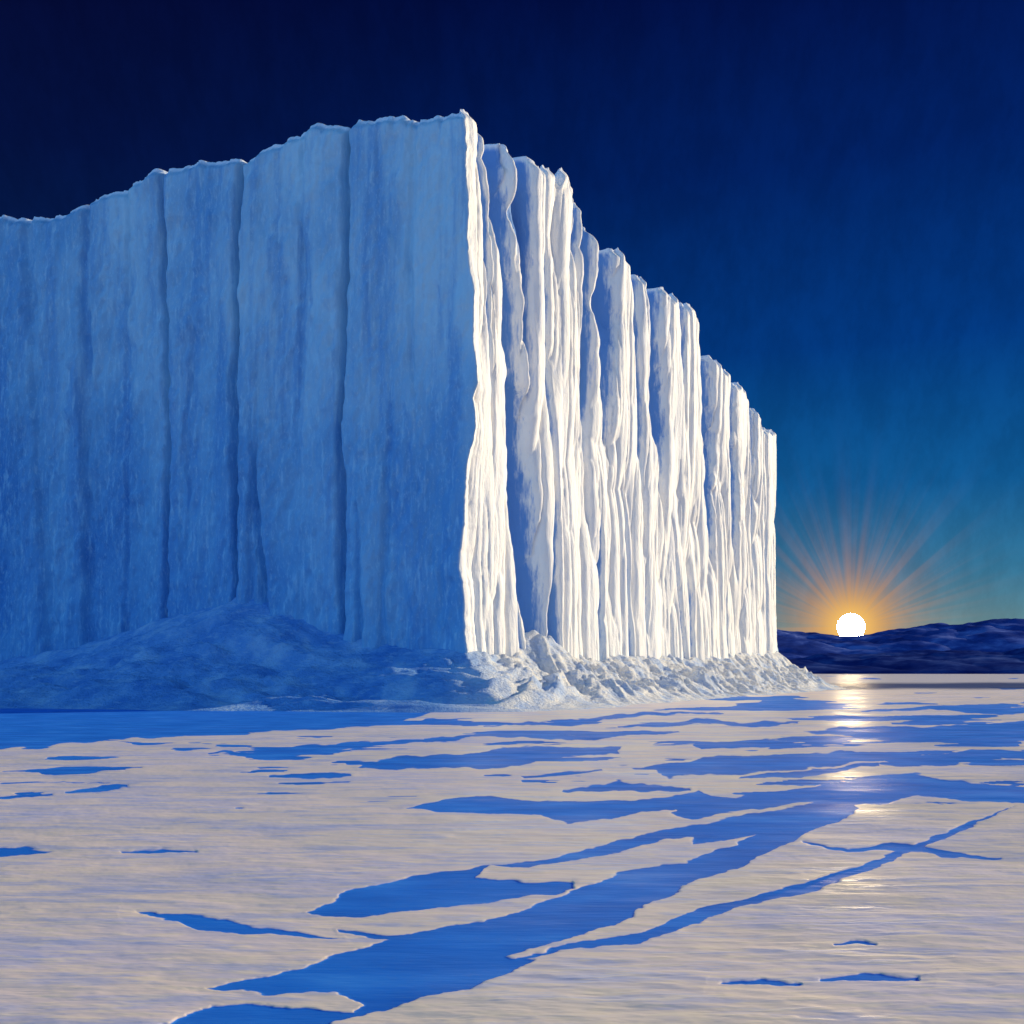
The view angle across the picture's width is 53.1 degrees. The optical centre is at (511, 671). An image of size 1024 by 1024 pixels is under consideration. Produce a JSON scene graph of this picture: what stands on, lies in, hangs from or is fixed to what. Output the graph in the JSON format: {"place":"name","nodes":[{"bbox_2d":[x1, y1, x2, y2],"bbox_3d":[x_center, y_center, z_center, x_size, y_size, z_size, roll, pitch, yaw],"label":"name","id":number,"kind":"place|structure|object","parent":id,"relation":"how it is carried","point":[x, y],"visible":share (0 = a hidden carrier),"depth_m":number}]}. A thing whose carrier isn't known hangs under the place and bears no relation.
{"place":"outdoors","nodes":[
{"label":"outdoors","id":0,"kind":"place"},
{"bbox_2d":[0,674,1023,1023],"bbox_3d":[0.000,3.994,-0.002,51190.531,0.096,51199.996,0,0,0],"label":"sea ice","id":1,"kind":"structure","parent":0,"point":[852,852],"depth_m":21.46},
{"bbox_2d":[0,109,777,661],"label":"iceberg","id":2,"kind":"object","parent":1,"relation":"on","point":[452,381],"visible":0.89,"depth_m":136.46},
{"bbox_2d":[0,597,845,712],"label":"snow bank","id":3,"kind":"structure","parent":1,"relation":"on","point":[233,655],"depth_m":121.01},
{"bbox_2d":[0,0,1023,635],"label":"sky","id":4,"kind":"structure","parent":0,"point":[833,190]},
{"bbox_2d":[837,614,864,635],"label":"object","id":5,"kind":"object","parent":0,"point":[850,624],"visible":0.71,"depth_m":8915.23},
{"bbox_2d":[777,618,1023,658],"bbox_3d":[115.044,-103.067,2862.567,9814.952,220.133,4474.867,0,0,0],"label":"hills","id":6,"kind":"structure","parent":0,"point":[999,635],"depth_m":3683.58},
{"bbox_2d":[788,648,1023,673],"bbox_3d":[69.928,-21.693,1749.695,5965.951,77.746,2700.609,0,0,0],"label":"hills","id":7,"kind":"structure","parent":0,"point":[948,662],"depth_m":2263.93}
]}

